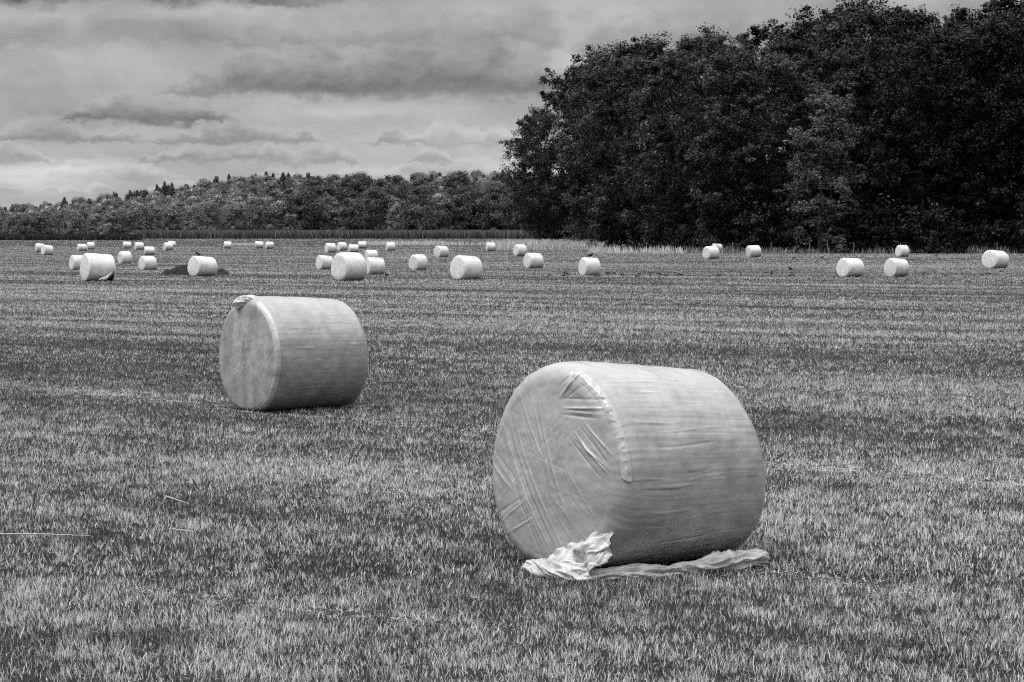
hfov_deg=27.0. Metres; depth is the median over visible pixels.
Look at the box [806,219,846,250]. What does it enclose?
shrub
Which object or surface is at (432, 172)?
woodland tree
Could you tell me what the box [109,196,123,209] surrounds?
woodland tree
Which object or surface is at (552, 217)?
broadleaf tree
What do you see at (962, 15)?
broadleaf tree
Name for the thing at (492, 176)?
woodland tree
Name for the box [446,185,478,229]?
woodland tree
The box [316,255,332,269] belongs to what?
wrapped bale
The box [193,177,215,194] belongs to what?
woodland tree
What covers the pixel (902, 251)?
wrapped bale
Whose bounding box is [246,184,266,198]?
woodland tree
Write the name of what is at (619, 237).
shrub
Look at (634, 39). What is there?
broadleaf tree
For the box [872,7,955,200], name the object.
broadleaf tree
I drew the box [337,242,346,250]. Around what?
wrapped bale
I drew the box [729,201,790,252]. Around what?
shrub
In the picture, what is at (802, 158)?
pale tree
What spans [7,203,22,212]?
woodland tree
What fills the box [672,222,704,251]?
shrub
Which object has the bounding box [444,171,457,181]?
woodland tree
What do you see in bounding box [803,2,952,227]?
broadleaf tree
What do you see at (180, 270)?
fodder heap
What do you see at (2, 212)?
woodland tree
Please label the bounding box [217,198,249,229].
woodland tree
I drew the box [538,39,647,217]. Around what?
broadleaf tree
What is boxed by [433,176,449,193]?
woodland tree
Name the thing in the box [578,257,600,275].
wrapped bale
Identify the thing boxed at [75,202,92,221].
woodland tree
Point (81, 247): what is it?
wrapped bale
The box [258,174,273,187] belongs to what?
woodland tree
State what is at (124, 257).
wrapped bale
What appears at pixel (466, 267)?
wrapped bale
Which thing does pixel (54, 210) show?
woodland tree
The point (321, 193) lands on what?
woodland tree
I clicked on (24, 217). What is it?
woodland tree
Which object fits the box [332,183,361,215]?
woodland tree
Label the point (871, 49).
broadleaf tree
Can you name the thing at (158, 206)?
woodland tree
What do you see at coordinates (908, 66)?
broadleaf tree
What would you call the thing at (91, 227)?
woodland tree
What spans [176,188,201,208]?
woodland tree
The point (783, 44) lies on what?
broadleaf tree
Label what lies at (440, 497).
field ground
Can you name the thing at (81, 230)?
woodland tree
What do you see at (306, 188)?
woodland tree
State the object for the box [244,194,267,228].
woodland tree
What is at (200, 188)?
woodland tree
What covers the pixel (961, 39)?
broadleaf tree
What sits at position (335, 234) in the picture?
maize crop
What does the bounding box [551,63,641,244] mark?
broadleaf tree
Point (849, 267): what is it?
wrapped bale
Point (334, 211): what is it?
woodland tree
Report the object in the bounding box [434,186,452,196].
woodland tree
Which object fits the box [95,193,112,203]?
woodland tree
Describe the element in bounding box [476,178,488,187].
woodland tree
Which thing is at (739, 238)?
shrub
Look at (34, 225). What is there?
woodland tree
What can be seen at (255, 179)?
woodland tree
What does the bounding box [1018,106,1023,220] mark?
broadleaf tree
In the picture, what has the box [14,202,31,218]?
woodland tree
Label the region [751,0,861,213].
broadleaf tree
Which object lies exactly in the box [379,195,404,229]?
woodland tree
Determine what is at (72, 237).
rough hedgerow
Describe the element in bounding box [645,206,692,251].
shrub
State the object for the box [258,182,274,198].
woodland tree
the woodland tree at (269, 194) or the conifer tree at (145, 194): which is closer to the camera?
the woodland tree at (269, 194)
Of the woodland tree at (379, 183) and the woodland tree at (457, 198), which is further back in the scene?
the woodland tree at (379, 183)
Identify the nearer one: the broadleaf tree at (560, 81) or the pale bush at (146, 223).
the broadleaf tree at (560, 81)
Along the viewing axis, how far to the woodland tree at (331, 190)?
720.40 m
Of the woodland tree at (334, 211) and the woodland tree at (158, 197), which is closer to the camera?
the woodland tree at (334, 211)
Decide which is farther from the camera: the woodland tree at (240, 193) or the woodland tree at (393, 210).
the woodland tree at (240, 193)
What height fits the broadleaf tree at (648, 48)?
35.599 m
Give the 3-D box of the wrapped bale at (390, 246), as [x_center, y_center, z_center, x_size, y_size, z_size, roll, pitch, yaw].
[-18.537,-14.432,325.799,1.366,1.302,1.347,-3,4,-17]
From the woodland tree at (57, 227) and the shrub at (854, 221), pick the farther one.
the woodland tree at (57, 227)
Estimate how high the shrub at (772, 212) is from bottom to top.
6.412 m
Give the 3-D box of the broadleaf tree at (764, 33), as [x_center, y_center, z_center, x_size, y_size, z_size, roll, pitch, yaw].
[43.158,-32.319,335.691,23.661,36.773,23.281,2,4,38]
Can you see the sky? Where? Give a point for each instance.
(97, 97)
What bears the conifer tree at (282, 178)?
on the field ground at (440, 497)
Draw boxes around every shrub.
[600,208,645,250]
[618,210,667,251]
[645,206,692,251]
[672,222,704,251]
[686,205,739,252]
[727,220,760,249]
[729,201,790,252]
[763,207,814,250]
[775,213,831,252]
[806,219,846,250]
[821,194,887,251]
[836,202,904,252]
[854,193,930,252]
[882,208,946,253]
[903,197,973,253]
[936,220,977,247]
[960,217,1003,252]
[983,220,1023,252]
[1004,220,1023,252]
[1017,208,1023,253]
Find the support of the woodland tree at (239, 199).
on the field ground at (440, 497)
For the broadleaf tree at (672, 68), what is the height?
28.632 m
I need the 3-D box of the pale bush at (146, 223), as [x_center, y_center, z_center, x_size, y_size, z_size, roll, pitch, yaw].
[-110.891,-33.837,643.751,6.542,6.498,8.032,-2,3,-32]
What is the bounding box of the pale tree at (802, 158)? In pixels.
[772,87,874,253]
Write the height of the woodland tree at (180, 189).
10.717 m
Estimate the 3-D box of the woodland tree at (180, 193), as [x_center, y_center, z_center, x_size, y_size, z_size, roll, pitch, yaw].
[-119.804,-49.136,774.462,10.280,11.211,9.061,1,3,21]
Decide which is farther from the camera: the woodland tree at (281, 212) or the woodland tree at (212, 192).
the woodland tree at (212, 192)
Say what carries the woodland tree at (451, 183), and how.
on the field ground at (440, 497)
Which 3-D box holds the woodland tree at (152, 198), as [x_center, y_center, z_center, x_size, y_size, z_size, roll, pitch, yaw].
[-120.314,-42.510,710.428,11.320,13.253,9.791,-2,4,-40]
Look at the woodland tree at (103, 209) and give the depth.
686.39 m
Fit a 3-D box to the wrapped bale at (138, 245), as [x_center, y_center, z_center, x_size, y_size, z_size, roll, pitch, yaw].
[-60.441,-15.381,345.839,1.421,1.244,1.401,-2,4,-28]
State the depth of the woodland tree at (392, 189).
708.13 m
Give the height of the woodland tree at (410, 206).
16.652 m
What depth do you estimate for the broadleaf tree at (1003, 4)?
336.02 m
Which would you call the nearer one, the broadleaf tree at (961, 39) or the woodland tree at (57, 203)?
the broadleaf tree at (961, 39)
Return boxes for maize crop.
[133,229,565,238]
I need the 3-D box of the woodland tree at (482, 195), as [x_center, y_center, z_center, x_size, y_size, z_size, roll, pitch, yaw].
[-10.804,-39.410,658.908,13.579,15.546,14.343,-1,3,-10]
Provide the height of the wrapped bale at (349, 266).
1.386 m
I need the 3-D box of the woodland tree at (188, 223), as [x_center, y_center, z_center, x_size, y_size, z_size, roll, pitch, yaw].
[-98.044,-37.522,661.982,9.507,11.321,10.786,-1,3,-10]
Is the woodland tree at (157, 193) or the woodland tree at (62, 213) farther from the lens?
the woodland tree at (157, 193)
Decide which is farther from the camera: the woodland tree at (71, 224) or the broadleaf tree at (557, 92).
the woodland tree at (71, 224)
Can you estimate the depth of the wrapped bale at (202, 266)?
113.49 m
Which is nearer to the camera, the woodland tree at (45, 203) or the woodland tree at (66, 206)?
the woodland tree at (66, 206)
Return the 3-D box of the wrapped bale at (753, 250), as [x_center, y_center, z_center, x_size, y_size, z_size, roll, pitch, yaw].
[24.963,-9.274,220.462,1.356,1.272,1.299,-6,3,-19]
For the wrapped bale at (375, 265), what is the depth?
118.97 m
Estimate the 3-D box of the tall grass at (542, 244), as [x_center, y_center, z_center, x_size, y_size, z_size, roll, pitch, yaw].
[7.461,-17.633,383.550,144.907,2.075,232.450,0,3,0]
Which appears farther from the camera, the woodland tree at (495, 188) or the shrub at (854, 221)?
the woodland tree at (495, 188)
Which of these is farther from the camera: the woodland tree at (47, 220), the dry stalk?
the woodland tree at (47, 220)
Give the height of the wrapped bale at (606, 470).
1.314 m
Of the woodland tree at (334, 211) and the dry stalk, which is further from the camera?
the woodland tree at (334, 211)
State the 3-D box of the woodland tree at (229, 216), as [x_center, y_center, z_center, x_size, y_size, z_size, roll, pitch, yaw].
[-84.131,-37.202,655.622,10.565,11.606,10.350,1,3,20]
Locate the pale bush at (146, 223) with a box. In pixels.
[132,218,154,229]
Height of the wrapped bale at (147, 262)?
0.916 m
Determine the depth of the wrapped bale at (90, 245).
351.51 m
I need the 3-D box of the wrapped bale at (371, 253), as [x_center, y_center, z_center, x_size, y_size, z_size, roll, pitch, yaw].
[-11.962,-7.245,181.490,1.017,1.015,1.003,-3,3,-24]
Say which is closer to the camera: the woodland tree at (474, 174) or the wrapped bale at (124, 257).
the wrapped bale at (124, 257)
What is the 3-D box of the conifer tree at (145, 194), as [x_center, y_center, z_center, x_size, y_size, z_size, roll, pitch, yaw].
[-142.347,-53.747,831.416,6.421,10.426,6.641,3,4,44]
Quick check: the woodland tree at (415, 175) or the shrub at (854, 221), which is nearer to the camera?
the shrub at (854, 221)
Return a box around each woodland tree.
[0,206,5,233]
[0,211,16,234]
[1,212,27,234]
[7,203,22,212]
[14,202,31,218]
[19,210,33,231]
[22,210,46,234]
[32,208,59,233]
[38,201,53,210]
[40,206,60,230]
[44,211,60,234]
[53,201,61,209]
[56,208,73,233]
[60,204,73,217]
[60,209,84,234]
[61,209,85,233]
[68,196,86,207]
[68,202,80,211]
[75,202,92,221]
[80,206,99,233]
[85,212,104,234]
[86,202,112,233]
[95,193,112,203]
[97,210,125,233]
[99,198,120,223]
[101,206,119,233]
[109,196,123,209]
[116,200,140,234]
[120,202,156,233]
[123,195,142,203]
[135,199,166,224]
[140,202,166,229]
[141,194,165,206]
[145,190,165,199]
[153,203,184,229]
[157,195,169,224]
[157,210,182,229]
[164,195,179,207]
[167,199,187,219]
[172,191,186,200]
[175,186,187,196]
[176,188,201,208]
[176,205,194,230]
[181,202,210,229]
[184,195,209,211]
[186,186,204,196]
[190,200,225,230]
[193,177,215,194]
[201,193,232,228]
[202,187,222,222]
[212,187,224,199]
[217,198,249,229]
[218,179,233,194]
[219,201,251,229]
[224,175,249,195]
[225,195,246,218]
[226,181,246,195]
[226,186,245,197]
[226,196,249,227]
[228,189,254,212]
[244,191,264,199]
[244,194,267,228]
[246,173,264,191]
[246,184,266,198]
[250,195,279,230]
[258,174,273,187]
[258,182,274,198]
[260,180,281,197]
[262,190,289,227]
[267,200,294,229]
[272,189,284,218]
[275,187,304,216]
[280,190,320,229]
[282,195,316,229]
[286,173,306,188]
[289,182,301,192]
[297,175,332,194]
[298,187,337,229]
[300,186,320,215]
[313,184,342,226]
[314,195,342,229]
[314,203,340,229]
[324,173,337,183]
[330,179,344,189]
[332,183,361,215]
[333,172,368,217]
[337,189,374,229]
[341,175,377,225]
[341,197,363,229]
[359,186,395,229]
[360,197,386,229]
[364,177,396,225]
[373,173,409,218]
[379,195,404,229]
[381,174,410,194]
[384,201,412,229]
[397,184,451,230]
[402,177,439,221]
[404,206,427,230]
[407,172,430,186]
[423,192,459,229]
[425,179,445,198]
[426,170,443,181]
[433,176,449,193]
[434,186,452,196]
[440,169,476,196]
[443,190,481,229]
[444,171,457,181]
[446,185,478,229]
[456,184,497,229]
[456,189,498,229]
[469,169,488,181]
[473,191,514,229]
[474,178,492,188]
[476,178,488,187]
[478,180,512,230]
[485,171,501,181]
[495,183,523,226]
[504,187,528,229]
[508,183,543,229]
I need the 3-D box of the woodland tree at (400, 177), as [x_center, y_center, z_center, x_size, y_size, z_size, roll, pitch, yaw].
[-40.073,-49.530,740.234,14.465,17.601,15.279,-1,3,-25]
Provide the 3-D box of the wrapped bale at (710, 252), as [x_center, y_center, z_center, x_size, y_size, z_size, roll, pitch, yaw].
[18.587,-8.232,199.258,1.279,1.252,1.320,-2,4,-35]
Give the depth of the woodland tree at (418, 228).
684.14 m
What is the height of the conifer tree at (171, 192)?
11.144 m
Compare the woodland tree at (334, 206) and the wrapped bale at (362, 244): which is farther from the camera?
the woodland tree at (334, 206)
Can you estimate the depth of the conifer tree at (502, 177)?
848.11 m
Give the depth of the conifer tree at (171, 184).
856.50 m
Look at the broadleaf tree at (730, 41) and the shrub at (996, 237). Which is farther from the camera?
the broadleaf tree at (730, 41)
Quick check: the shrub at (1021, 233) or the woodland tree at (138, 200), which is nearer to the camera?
the shrub at (1021, 233)
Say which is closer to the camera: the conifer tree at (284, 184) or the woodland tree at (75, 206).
the woodland tree at (75, 206)
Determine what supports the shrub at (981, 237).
on the field ground at (440, 497)
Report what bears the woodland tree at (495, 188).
on the field ground at (440, 497)
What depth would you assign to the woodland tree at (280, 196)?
748.10 m
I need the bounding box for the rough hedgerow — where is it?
[0,234,141,239]
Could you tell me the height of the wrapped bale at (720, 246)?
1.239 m
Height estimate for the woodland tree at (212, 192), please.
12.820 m
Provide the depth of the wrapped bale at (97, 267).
101.08 m
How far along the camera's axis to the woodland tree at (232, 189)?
783.99 m
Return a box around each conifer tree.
[124,190,133,211]
[142,190,148,199]
[161,181,168,196]
[166,181,174,194]
[168,186,175,197]
[213,176,218,183]
[250,188,257,212]
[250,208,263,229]
[273,179,281,189]
[279,172,285,184]
[281,180,288,193]
[427,174,434,191]
[500,169,504,183]
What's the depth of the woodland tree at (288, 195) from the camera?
721.81 m
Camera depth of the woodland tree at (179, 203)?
719.01 m
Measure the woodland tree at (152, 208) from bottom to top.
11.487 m
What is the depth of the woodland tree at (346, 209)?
674.56 m
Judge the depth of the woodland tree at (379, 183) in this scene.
718.72 m
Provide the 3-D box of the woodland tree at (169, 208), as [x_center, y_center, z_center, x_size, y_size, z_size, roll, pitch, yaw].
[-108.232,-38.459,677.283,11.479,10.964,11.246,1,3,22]
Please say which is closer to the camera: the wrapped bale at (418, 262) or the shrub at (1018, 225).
the wrapped bale at (418, 262)
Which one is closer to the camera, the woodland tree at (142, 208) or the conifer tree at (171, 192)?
the woodland tree at (142, 208)
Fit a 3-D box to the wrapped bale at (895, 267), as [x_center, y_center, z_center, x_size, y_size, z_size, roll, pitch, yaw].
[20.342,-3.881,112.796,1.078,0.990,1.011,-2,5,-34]
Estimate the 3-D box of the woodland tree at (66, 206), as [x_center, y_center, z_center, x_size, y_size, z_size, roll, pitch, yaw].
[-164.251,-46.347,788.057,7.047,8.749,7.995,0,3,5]
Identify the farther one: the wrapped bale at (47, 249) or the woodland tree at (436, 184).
the woodland tree at (436, 184)
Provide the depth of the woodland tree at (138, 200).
749.93 m
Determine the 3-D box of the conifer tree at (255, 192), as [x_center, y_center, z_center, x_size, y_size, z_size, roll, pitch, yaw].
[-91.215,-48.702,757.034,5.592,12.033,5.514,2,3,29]
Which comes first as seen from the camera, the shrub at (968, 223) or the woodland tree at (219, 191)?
the shrub at (968, 223)
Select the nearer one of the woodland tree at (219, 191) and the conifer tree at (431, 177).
the woodland tree at (219, 191)
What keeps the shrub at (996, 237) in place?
on the field ground at (440, 497)
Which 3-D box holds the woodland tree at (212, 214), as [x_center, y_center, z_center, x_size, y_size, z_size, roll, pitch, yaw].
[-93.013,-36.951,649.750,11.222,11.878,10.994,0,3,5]
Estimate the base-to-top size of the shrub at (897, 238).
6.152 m
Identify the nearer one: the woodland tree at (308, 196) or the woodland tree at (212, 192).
the woodland tree at (308, 196)
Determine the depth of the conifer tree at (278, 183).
849.54 m
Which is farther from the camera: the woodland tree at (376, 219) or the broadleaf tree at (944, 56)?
the woodland tree at (376, 219)
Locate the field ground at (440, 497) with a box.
[0,203,1023,681]
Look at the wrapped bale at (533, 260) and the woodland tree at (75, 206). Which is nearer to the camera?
the wrapped bale at (533, 260)
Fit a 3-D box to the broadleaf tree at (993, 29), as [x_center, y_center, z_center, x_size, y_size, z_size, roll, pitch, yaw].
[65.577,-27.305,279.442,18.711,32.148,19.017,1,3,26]
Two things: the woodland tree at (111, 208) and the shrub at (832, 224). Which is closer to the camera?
the shrub at (832, 224)
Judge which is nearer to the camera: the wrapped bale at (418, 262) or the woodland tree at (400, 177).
the wrapped bale at (418, 262)
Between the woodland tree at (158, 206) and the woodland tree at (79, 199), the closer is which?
the woodland tree at (158, 206)
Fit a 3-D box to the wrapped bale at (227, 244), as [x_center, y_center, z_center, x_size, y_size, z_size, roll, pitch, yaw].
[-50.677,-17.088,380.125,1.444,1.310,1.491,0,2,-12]
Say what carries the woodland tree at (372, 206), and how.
on the field ground at (440, 497)
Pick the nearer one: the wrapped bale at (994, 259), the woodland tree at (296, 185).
the wrapped bale at (994, 259)
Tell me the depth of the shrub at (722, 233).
286.46 m
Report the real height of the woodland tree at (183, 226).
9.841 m
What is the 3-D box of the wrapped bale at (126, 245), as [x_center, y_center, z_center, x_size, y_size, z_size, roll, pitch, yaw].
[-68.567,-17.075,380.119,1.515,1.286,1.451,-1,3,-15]
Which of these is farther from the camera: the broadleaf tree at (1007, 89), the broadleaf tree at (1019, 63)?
the broadleaf tree at (1019, 63)
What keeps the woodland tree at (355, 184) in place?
on the field ground at (440, 497)
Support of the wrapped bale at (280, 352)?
on the field ground at (440, 497)
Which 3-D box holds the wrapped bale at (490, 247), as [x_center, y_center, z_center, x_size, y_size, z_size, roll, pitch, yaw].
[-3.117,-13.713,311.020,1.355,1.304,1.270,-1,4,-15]
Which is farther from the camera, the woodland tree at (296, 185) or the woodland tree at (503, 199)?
the woodland tree at (296, 185)
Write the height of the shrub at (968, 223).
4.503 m
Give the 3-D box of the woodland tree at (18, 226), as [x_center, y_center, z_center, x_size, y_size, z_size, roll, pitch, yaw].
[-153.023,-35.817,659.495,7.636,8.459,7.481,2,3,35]
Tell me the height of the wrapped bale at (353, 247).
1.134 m
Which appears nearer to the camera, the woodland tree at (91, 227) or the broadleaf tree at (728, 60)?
the broadleaf tree at (728, 60)
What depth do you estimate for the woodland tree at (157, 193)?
790.76 m
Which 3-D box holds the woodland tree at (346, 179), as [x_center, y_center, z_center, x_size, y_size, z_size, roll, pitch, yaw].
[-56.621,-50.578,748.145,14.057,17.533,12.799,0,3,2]
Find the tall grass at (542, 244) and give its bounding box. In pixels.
[232,238,1023,253]
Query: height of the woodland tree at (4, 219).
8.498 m
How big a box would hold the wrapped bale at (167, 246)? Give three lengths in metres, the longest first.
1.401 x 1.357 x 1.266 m
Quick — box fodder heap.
[161,263,228,274]
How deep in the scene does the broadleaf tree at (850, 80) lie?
286.45 m
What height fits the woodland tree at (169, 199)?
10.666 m
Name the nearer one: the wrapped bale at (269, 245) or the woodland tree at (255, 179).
the wrapped bale at (269, 245)
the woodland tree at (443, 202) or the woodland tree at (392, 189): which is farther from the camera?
the woodland tree at (392, 189)
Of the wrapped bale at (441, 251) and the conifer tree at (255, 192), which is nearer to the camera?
the wrapped bale at (441, 251)
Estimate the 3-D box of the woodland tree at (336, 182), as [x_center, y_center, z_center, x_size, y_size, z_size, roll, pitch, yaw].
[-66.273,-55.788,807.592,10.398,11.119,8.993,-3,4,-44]
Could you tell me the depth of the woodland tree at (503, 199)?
717.29 m
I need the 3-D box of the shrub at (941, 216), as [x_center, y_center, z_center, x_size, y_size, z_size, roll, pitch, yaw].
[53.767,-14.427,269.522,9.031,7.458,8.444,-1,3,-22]
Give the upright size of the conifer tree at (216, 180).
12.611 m
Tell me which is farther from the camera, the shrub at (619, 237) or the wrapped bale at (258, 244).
the wrapped bale at (258, 244)
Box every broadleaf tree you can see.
[498,104,575,239]
[516,64,621,240]
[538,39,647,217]
[543,42,655,241]
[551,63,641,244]
[567,53,699,248]
[577,32,697,247]
[585,31,702,215]
[614,48,736,251]
[633,26,784,234]
[642,22,740,217]
[675,43,783,251]
[688,50,833,248]
[704,18,857,246]
[735,32,856,237]
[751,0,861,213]
[757,4,917,242]
[774,42,901,245]
[802,0,912,122]
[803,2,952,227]
[811,22,941,224]
[859,28,979,245]
[860,22,1003,237]
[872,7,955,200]
[891,18,1023,246]
[917,1,1023,228]
[949,11,1023,246]
[968,0,1023,219]
[978,1,1023,227]
[979,17,1023,211]
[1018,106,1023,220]
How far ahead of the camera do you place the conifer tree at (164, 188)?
862.33 m
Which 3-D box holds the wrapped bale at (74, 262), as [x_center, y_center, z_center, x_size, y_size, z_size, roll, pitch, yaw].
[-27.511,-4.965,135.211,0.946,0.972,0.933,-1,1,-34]
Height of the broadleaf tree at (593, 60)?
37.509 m
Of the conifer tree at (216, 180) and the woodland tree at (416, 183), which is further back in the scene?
the conifer tree at (216, 180)
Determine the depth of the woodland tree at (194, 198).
727.20 m
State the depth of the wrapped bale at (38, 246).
292.01 m
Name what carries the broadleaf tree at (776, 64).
on the field ground at (440, 497)
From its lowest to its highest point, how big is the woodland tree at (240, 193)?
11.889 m
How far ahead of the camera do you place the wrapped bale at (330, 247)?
283.16 m
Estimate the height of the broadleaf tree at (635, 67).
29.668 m
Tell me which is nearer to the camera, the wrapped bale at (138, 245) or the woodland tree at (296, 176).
the wrapped bale at (138, 245)
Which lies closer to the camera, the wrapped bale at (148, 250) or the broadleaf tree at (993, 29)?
the wrapped bale at (148, 250)
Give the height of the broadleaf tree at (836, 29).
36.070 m
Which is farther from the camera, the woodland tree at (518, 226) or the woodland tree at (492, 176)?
the woodland tree at (492, 176)
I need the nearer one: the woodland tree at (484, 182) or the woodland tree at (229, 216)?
the woodland tree at (229, 216)
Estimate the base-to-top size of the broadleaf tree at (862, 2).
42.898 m
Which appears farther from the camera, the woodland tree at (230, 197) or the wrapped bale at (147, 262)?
the woodland tree at (230, 197)
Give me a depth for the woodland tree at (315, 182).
745.25 m
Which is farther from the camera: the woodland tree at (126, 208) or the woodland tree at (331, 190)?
the woodland tree at (331, 190)
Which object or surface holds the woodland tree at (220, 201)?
on the field ground at (440, 497)
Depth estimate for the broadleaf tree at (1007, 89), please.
276.25 m
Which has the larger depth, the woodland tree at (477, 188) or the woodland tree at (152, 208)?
the woodland tree at (477, 188)
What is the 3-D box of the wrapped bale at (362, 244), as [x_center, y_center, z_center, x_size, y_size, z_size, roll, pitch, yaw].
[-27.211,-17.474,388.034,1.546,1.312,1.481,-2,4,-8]
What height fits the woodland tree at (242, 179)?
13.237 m
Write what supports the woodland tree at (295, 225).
on the field ground at (440, 497)
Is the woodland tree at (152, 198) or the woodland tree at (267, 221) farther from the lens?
the woodland tree at (152, 198)
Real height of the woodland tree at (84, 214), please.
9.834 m
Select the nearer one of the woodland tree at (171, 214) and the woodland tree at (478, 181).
the woodland tree at (171, 214)
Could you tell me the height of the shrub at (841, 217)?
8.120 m
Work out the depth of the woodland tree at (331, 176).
891.55 m
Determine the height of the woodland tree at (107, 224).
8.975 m
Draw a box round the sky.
[0,0,1022,210]
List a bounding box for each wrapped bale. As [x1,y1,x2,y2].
[35,243,43,251]
[41,245,53,254]
[69,255,82,269]
[77,244,86,250]
[80,253,115,280]
[87,242,94,249]
[117,251,131,263]
[123,242,131,248]
[134,242,143,249]
[138,256,156,269]
[144,246,154,254]
[163,242,172,250]
[187,256,217,275]
[219,295,367,410]
[223,241,231,248]
[255,241,263,247]
[265,242,273,248]
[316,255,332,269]
[325,243,335,252]
[331,252,367,280]
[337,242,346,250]
[348,244,358,252]
[358,241,366,247]
[364,250,377,260]
[366,257,384,274]
[386,242,395,250]
[409,254,427,270]
[434,246,448,256]
[450,255,482,279]
[485,243,495,250]
[492,361,770,581]
[513,244,526,255]
[523,253,543,267]
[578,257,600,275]
[702,246,719,258]
[712,244,722,250]
[746,245,761,256]
[836,258,864,276]
[884,258,909,276]
[895,245,909,256]
[981,250,1008,268]
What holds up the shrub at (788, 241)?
on the field ground at (440, 497)
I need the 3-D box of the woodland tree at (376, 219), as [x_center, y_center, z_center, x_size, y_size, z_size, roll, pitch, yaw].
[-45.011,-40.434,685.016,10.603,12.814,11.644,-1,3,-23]
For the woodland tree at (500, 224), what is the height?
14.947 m
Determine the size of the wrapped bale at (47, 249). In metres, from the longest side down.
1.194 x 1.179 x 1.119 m
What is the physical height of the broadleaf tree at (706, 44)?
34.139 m
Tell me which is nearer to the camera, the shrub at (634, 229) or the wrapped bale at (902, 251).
the wrapped bale at (902, 251)
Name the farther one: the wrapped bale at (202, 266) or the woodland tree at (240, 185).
the woodland tree at (240, 185)
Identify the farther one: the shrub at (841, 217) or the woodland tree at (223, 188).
the woodland tree at (223, 188)
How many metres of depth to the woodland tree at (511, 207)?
689.92 m
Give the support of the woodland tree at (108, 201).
on the field ground at (440, 497)
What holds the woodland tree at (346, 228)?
on the field ground at (440, 497)
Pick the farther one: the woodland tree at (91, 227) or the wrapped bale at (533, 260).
the woodland tree at (91, 227)
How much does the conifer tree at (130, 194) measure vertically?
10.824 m
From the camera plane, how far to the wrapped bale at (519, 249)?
229.92 m
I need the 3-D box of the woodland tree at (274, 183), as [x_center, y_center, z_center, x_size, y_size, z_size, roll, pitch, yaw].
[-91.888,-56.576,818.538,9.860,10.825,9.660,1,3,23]

